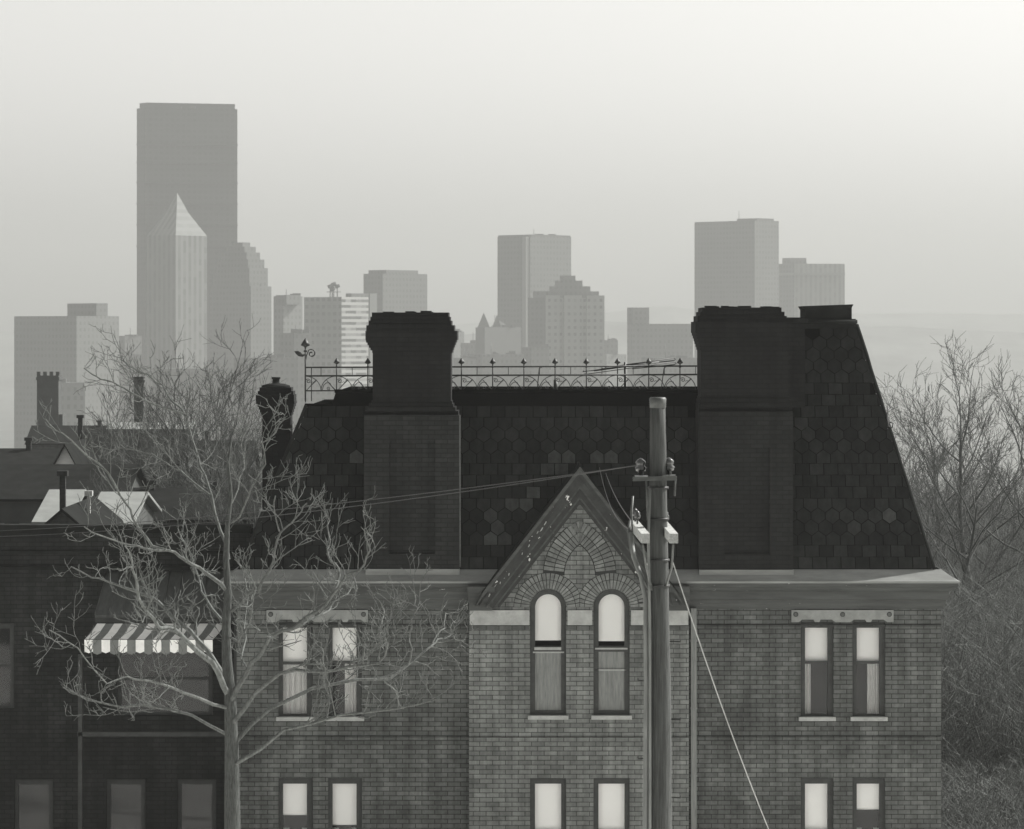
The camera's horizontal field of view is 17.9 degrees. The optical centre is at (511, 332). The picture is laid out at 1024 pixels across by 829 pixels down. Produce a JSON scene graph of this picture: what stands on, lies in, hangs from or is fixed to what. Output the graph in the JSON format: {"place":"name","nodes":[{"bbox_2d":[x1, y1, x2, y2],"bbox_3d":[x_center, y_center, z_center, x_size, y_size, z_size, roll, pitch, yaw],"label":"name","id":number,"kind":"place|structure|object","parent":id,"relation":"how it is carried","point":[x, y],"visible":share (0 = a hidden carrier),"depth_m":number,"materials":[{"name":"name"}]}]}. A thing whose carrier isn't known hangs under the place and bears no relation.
{"place":"outdoors","nodes":[
{"label":"outdoors","id":0,"kind":"place"},
{"bbox_2d":[0,524,255,828],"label":"row house","id":1,"kind":"structure","parent":0,"point":[156,769],"depth_m":79.00,"materials":[{"name":"black brick"}]},
{"bbox_2d":[0,624,13,707],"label":"window","id":2,"kind":"structure","parent":1,"relation":"in","point":[2,626],"depth_m":79.11,"materials":[{"name":"grey wood"}]},
{"bbox_2d":[15,779,52,828],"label":"window","id":3,"kind":"structure","parent":1,"relation":"in","point":[17,781],"depth_m":79.11,"materials":[{"name":"grey wood"}]},
{"bbox_2d":[107,779,144,828],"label":"window","id":4,"kind":"structure","parent":1,"relation":"in","point":[109,781],"depth_m":79.11,"materials":[{"name":"grey wood"}]},
{"bbox_2d":[117,652,212,714],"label":"window","id":5,"kind":"structure","parent":1,"relation":"in","point":[210,670],"depth_m":79.11,"materials":[{"name":"grey wood"}]},
{"bbox_2d":[178,779,215,828],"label":"window","id":6,"kind":"structure","parent":1,"relation":"in","point":[180,781],"depth_m":79.11,"materials":[{"name":"grey wood"}]},
{"bbox_2d":[0,306,1023,399],"bbox_3d":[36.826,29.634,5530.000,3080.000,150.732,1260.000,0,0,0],"label":"hill","id":7,"kind":"structure","parent":0,"point":[964,322],"depth_m":5515.76,"materials":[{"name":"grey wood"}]},
{"bbox_2d":[0,400,1023,827],"bbox_3d":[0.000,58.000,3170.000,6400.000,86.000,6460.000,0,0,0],"label":"ground","id":8,"kind":"structure","parent":0,"point":[6,422],"depth_m":3062.85,"materials":[{"name":"grey"}]},
{"bbox_2d":[0,437,61,463],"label":"gabled house","id":9,"kind":"structure","parent":8,"relation":"on","point":[28,454],"depth_m":178.05,"materials":[{"name":"ceramic"}]},
{"bbox_2d":[36,372,64,424],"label":"castle tower","id":10,"kind":"structure","parent":8,"relation":"on","point":[49,386],"depth_m":420.00,"materials":[{"name":"grey paint"}]},
{"bbox_2d":[31,489,91,523],"bbox_3d":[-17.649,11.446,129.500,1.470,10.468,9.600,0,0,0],"label":"gabled house","id":11,"kind":"structure","parent":8,"relation":"on","point":[49,508],"depth_m":127.52,"materials":[{"name":"grey paint"}]},
{"bbox_2d":[25,420,106,447],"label":"long house","id":12,"kind":"structure","parent":8,"relation":"on","point":[48,432],"depth_m":301.83,"materials":[{"name":"ceramic"}]},
{"bbox_2d":[14,303,118,447],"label":"office tower","id":13,"kind":"structure","parent":8,"relation":"on","point":[48,344],"depth_m":2016.49,"materials":[{"name":"concrete"}]},
{"bbox_2d":[61,369,84,424],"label":"city block","id":14,"kind":"structure","parent":8,"relation":"on","point":[72,404],"depth_m":1503.86,"materials":[{"name":"concrete"}]},
{"bbox_2d":[0,464,148,523],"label":"long house","id":15,"kind":"structure","parent":8,"relation":"on","point":[24,489],"depth_m":140.06,"materials":[{"name":"grey paint"}]},
{"bbox_2d":[53,438,96,463],"bbox_3d":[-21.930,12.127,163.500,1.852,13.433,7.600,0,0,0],"label":"gabled house","id":16,"kind":"structure","parent":8,"relation":"on","point":[70,453],"depth_m":161.18,"materials":[{"name":"ceramic"}]},
{"bbox_2d":[44,471,123,523],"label":"gabled house","id":17,"kind":"structure","parent":8,"relation":"on","point":[75,513],"depth_m":113.54,"materials":[{"name":"ceramic"}]},
{"bbox_2d":[98,492,161,523],"bbox_3d":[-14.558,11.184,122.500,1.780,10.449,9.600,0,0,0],"label":"gabled house","id":18,"kind":"structure","parent":8,"relation":"on","point":[150,504],"depth_m":121.59,"materials":[{"name":"grey paint"}]},
{"bbox_2d":[119,351,141,421],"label":"city block","id":19,"kind":"structure","parent":8,"relation":"on","point":[121,375],"depth_m":2109.09,"materials":[{"name":"stone"}]},
{"bbox_2d":[119,328,141,353],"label":"office tower","id":20,"kind":"structure","parent":8,"relation":"on","point":[125,341],"depth_m":2254.20,"materials":[{"name":"stone"}]},
{"bbox_2d":[76,415,196,484],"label":"long house","id":21,"kind":"structure","parent":8,"relation":"on","point":[80,426],"depth_m":193.08,"materials":[{"name":"ceramic"}]},
{"bbox_2d":[133,377,144,421],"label":"smokestack","id":22,"kind":"object","parent":8,"relation":"on","point":[137,406],"visible":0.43,"depth_m":270.00,"materials":[{"name":"grey brick"}]},
{"bbox_2d":[87,385,196,476],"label":"bare tree","id":23,"kind":"object","parent":8,"relation":"on","point":[146,441],"visible":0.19,"depth_m":164.74,"materials":[{"name":"grey plant"}]},
{"bbox_2d":[143,469,159,487],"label":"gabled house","id":24,"kind":"structure","parent":8,"relation":"on","point":[147,470],"depth_m":154.49,"materials":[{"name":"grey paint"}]},
{"bbox_2d":[106,422,198,437],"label":"long house","id":25,"kind":"structure","parent":8,"relation":"on","point":[121,424],"depth_m":263.23,"materials":[{"name":"ceramic"}]},
{"bbox_2d":[78,374,247,478],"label":"bare tree","id":26,"kind":"object","parent":8,"relation":"on","point":[98,418],"visible":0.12,"depth_m":174.24,"materials":[{"name":"grey plant"}]},
{"bbox_2d":[75,353,261,495],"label":"bare tree","id":27,"kind":"object","parent":8,"relation":"on","point":[189,441],"visible":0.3,"depth_m":136.00,"materials":[{"name":"grey plant"}]},
{"bbox_2d":[147,193,206,419],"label":"office tower","id":28,"kind":"structure","parent":8,"relation":"on","point":[176,268],"depth_m":2159.91,"materials":[{"name":"grey glass"}]},
{"bbox_2d":[86,316,276,487],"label":"bare tree","id":29,"kind":"object","parent":8,"relation":"on","point":[174,414],"visible":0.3,"depth_m":150.90,"materials":[{"name":"grey plant"}]},
{"bbox_2d":[136,103,237,420],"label":"office tower","id":30,"kind":"structure","parent":8,"relation":"on","point":[187,152],"depth_m":2358.07,"materials":[{"name":"concrete"}]},
{"bbox_2d":[152,352,233,439],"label":"city block","id":31,"kind":"structure","parent":8,"relation":"on","point":[184,376],"depth_m":1757.32,"materials":[{"name":"stone"}]},
{"bbox_2d":[132,480,261,527],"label":"long house","id":32,"kind":"structure","parent":8,"relation":"on","point":[169,499],"depth_m":130.23,"materials":[{"name":"ceramic"}]},
{"bbox_2d":[127,353,272,487],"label":"bare tree","id":33,"kind":"object","parent":8,"relation":"on","point":[255,455],"visible":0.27,"depth_m":143.39,"materials":[{"name":"grey plant"}]},
{"bbox_2d":[156,457,261,526],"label":"bare tree","id":34,"kind":"object","parent":8,"relation":"on","point":[203,504],"visible":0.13,"depth_m":118.01,"materials":[{"name":"grey plant"}]},
{"bbox_2d":[162,467,260,487],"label":"gabled house","id":35,"kind":"structure","parent":8,"relation":"on","point":[182,476],"depth_m":162.91,"materials":[{"name":"grey paint"}]},
{"bbox_2d":[195,431,260,466],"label":"long house","id":36,"kind":"structure","parent":8,"relation":"on","point":[212,441],"depth_m":203.56,"materials":[{"name":"grey paint"}]},
{"bbox_2d":[163,376,296,487],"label":"bare tree","id":37,"kind":"object","parent":8,"relation":"on","point":[240,438],"visible":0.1,"depth_m":149.63,"materials":[{"name":"grey plant"}]},
{"bbox_2d":[173,396,298,527],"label":"bare tree","id":38,"kind":"object","parent":8,"relation":"on","point":[224,475],"visible":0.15,"depth_m":126.38,"materials":[{"name":"grey plant"}]},
{"bbox_2d":[210,242,270,367],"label":"office tower","id":39,"kind":"structure","parent":8,"relation":"on","point":[240,288],"depth_m":2259.48,"materials":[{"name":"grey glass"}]},
{"bbox_2d":[234,347,297,482],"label":"city block","id":40,"kind":"structure","parent":8,"relation":"on","point":[283,368],"depth_m":1805.23,"materials":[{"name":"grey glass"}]},
{"bbox_2d":[274,289,302,357],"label":"office tower","id":41,"kind":"structure","parent":8,"relation":"on","point":[288,313],"depth_m":2053.41,"materials":[{"name":"concrete"}]},
{"bbox_2d":[280,325,311,424],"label":"city block","id":42,"kind":"structure","parent":8,"relation":"on","point":[291,342],"depth_m":1852.67,"materials":[{"name":"concrete"}]},
{"bbox_2d":[304,282,376,402],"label":"office tower","id":43,"kind":"structure","parent":8,"relation":"on","point":[336,326],"depth_m":1907.33,"materials":[{"name":"concrete"}]},
{"bbox_2d":[364,270,426,311],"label":"office tower","id":44,"kind":"structure","parent":8,"relation":"on","point":[400,290],"depth_m":2310.90,"materials":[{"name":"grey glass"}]},
{"bbox_2d":[452,354,453,385],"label":"city block","id":45,"kind":"structure","parent":8,"relation":"on","point":[453,368],"depth_m":2017.38,"materials":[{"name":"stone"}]},
{"bbox_2d":[452,324,463,357],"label":"office tower","id":46,"kind":"structure","parent":8,"relation":"on","point":[457,350],"depth_m":2503.42,"materials":[{"name":"concrete"}]},
{"bbox_2d":[454,348,476,385],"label":"city block","id":47,"kind":"structure","parent":8,"relation":"on","point":[469,360],"depth_m":2002.29,"materials":[{"name":"stone"}]},
{"bbox_2d":[461,340,475,357],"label":"office tower","id":48,"kind":"structure","parent":8,"relation":"on","point":[470,347],"depth_m":2352.73,"materials":[{"name":"concrete"}]},
{"bbox_2d":[468,342,523,385],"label":"city block","id":49,"kind":"structure","parent":8,"relation":"on","point":[511,358],"depth_m":2055.87,"materials":[{"name":"grey concrete"}]},
{"bbox_2d":[476,313,520,353],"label":"courthouse","id":50,"kind":"structure","parent":8,"relation":"on","point":[502,337],"depth_m":2208.43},
{"bbox_2d":[497,234,570,346],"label":"office tower","id":51,"kind":"structure","parent":8,"relation":"on","point":[527,265],"depth_m":2360.70,"materials":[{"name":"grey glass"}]},
{"bbox_2d":[521,344,548,385],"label":"city block","id":52,"kind":"structure","parent":8,"relation":"on","point":[538,355],"depth_m":2082.86,"materials":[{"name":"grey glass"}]},
{"bbox_2d":[528,276,603,385],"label":"gothic building","id":53,"kind":"structure","parent":8,"relation":"on","point":[566,319],"depth_m":2113.61,"materials":[{"name":"grey concrete"}]},
{"bbox_2d":[220,304,959,828],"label":"brick mansion","id":54,"kind":"structure","parent":8,"relation":"on","point":[818,586],"depth_m":76.00,"materials":[{"name":"brick"}]},
{"bbox_2d":[276,622,312,720],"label":"window","id":55,"kind":"structure","parent":54,"relation":"in","point":[290,684],"depth_m":76.26,"materials":[{"name":"white glass"}]},
{"bbox_2d":[279,778,312,828],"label":"window","id":56,"kind":"structure","parent":54,"relation":"in","point":[295,794],"depth_m":76.26,"materials":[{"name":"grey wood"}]},
{"bbox_2d":[328,778,361,828],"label":"window","id":57,"kind":"structure","parent":54,"relation":"in","point":[344,794],"depth_m":76.26,"materials":[{"name":"grey glass"}]},
{"bbox_2d":[327,622,363,720],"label":"window","id":58,"kind":"structure","parent":54,"relation":"in","point":[353,702],"depth_m":76.26,"materials":[{"name":"grey glass"}]},
{"bbox_2d":[528,589,567,719],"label":"window","id":59,"kind":"structure","parent":54,"relation":"in","point":[547,606],"depth_m":75.85,"materials":[{"name":"glass"}]},
{"bbox_2d":[530,778,565,828],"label":"window","id":60,"kind":"structure","parent":54,"relation":"in","point":[547,795],"depth_m":75.97,"materials":[{"name":"white glass"}]},
{"bbox_2d":[591,589,631,719],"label":"window","id":61,"kind":"structure","parent":54,"relation":"in","point":[611,606],"depth_m":75.85,"materials":[{"name":"glass"}]},
{"bbox_2d":[594,778,628,828],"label":"window","id":62,"kind":"structure","parent":54,"relation":"in","point":[611,795],"depth_m":75.97,"materials":[{"name":"white glass"}]},
{"bbox_2d":[583,358,675,388],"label":"tv antenna","id":63,"kind":"object","parent":54,"relation":"on","point":[631,364],"visible":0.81,"depth_m":78.89,"materials":[{"name":"metal"}]},
{"bbox_2d":[801,778,832,828],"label":"window","id":64,"kind":"structure","parent":54,"relation":"in","point":[816,793],"depth_m":76.26,"materials":[{"name":"white glass"}]},
{"bbox_2d":[799,622,835,720],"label":"window","id":65,"kind":"structure","parent":54,"relation":"in","point":[816,642],"depth_m":76.13,"materials":[{"name":"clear glass"}]},
{"bbox_2d":[850,622,887,720],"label":"window","id":66,"kind":"structure","parent":54,"relation":"in","point":[868,642],"depth_m":76.26,"materials":[{"name":"white glass"}]},
{"bbox_2d":[853,778,884,828],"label":"window","id":67,"kind":"structure","parent":54,"relation":"in","point":[868,793],"depth_m":76.10,"materials":[{"name":"white glass"}]},
{"bbox_2d":[604,334,617,353],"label":"city block","id":68,"kind":"structure","parent":8,"relation":"on","point":[611,345],"depth_m":2451.90,"materials":[{"name":"concrete"}]},
{"bbox_2d":[604,352,625,385],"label":"office tower","id":69,"kind":"structure","parent":8,"relation":"on","point":[610,359],"depth_m":2404.55,"materials":[{"name":"concrete"}]},
{"bbox_2d":[627,307,692,385],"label":"office tower","id":70,"kind":"structure","parent":8,"relation":"on","point":[645,339],"depth_m":2253.59,"materials":[{"name":"concrete"}]},
{"bbox_2d":[641,344,696,385],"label":"city block","id":71,"kind":"structure","parent":8,"relation":"on","point":[675,370],"depth_m":1905.52,"materials":[{"name":"stone"}]},
{"bbox_2d":[694,218,778,357],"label":"office tower","id":72,"kind":"structure","parent":8,"relation":"on","point":[736,263],"depth_m":2514.49,"materials":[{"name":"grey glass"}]},
{"bbox_2d":[779,258,844,316],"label":"office tower","id":73,"kind":"structure","parent":8,"relation":"on","point":[802,282],"depth_m":2655.76,"materials":[{"name":"concrete"}]},
{"bbox_2d":[889,404,989,556],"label":"bare tree","id":74,"kind":"object","parent":8,"relation":"on","point":[907,458],"visible":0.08,"depth_m":259.23,"materials":[{"name":"grey plant"}]},
{"bbox_2d":[904,440,982,591],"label":"bare tree","id":75,"kind":"object","parent":8,"relation":"on","point":[931,508],"visible":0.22,"depth_m":171.03,"materials":[{"name":"grey plant"}]},
{"bbox_2d":[875,330,1023,591],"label":"bare tree","id":76,"kind":"object","parent":8,"relation":"on","point":[961,475],"visible":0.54,"depth_m":191.07,"materials":[{"name":"grey plant"}]},
{"bbox_2d":[876,356,1023,594],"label":"bare tree","id":77,"kind":"object","parent":8,"relation":"on","point":[923,434],"visible":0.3,"depth_m":216.06,"materials":[{"name":"grey plant"}]},
{"bbox_2d":[898,425,1002,532],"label":"bare tree","id":78,"kind":"object","parent":8,"relation":"on","point":[941,471],"visible":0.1,"depth_m":330.25,"materials":[{"name":"grey plant"}]},
{"bbox_2d":[904,412,1023,639],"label":"bare tree","id":79,"kind":"object","parent":8,"relation":"on","point":[972,533],"visible":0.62,"depth_m":148.75,"materials":[{"name":"grey plant"}]},
{"bbox_2d":[905,441,1023,828],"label":"brush","id":80,"kind":"object","parent":8,"relation":"on","point":[982,697],"visible":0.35,"depth_m":112.54,"materials":[{"name":"grey plant"}]},
{"bbox_2d":[917,470,1017,575],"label":"bare tree","id":81,"kind":"object","parent":8,"relation":"on","point":[969,506],"visible":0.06,"depth_m":259.65,"materials":[{"name":"grey plant"}]},
{"bbox_2d":[918,353,1023,619],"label":"bare tree","id":82,"kind":"object","parent":8,"relation":"on","point":[1012,414],"visible":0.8,"depth_m":165.19,"materials":[{"name":"grey plant"}]},
{"bbox_2d":[948,431,1023,591],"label":"bare tree","id":83,"kind":"object","parent":8,"relation":"on","point":[1022,491],"visible":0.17,"depth_m":241.29,"materials":[{"name":"grey plant"}]},
{"bbox_2d":[0,0,1023,331],"label":"sky","id":84,"kind":"structure","parent":0,"point":[883,140],"materials":[{"name":"white"}]},
{"bbox_2d":[464,321,1023,418],"bbox_3d":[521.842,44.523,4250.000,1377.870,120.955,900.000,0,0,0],"label":"hill","id":85,"kind":"structure","parent":0,"point":[893,351],"depth_m":4081.27,"materials":[{"name":"grey"}]},
{"label":"street","id":86,"kind":"structure","parent":0,"visible":0},
{"bbox_2d":[26,324,486,828],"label":"bare tree","id":87,"kind":"object","parent":86,"relation":"on","point":[224,673],"visible":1,"depth_m":59.85,"materials":[{"name":"grey plant"}]},
{"bbox_2d":[627,397,680,828],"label":"utility pole","id":88,"kind":"object","parent":86,"relation":"on","point":[658,534],"visible":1,"depth_m":39.88,"materials":[{"name":"grey wood"}]},
{"bbox_2d":[0,467,625,536],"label":"overhead wire","id":89,"kind":"object","parent":88,"relation":"attached to","point":[328,509],"visible":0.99,"depth_m":48.41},
{"bbox_2d":[1,465,636,530],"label":"overhead wire","id":90,"kind":"object","parent":88,"relation":"attached to","point":[342,502],"visible":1,"depth_m":47.31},
{"bbox_2d":[599,467,630,529],"bbox_3d":[1.750,2.808,57.800,0.011,0.719,34.404,0,0,1],"label":"overhead wire","id":91,"kind":"object","parent":88,"relation":"attached to","point":[609,503],"visible":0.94,"depth_m":58.15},
{"bbox_2d":[606,474,630,519],"bbox_3d":[1.824,2.786,57.475,0.013,0.813,33.056,0,0,1],"label":"overhead wire","id":92,"kind":"object","parent":88,"relation":"attached to","point":[617,500],"visible":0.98,"depth_m":54.02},
{"bbox_2d":[673,563,768,828],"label":"guy wire","id":93,"kind":"object","parent":88,"relation":"attached to","point":[717,693],"visible":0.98,"depth_m":43.08,"materials":[{"name":"grey metal"}]}
]}

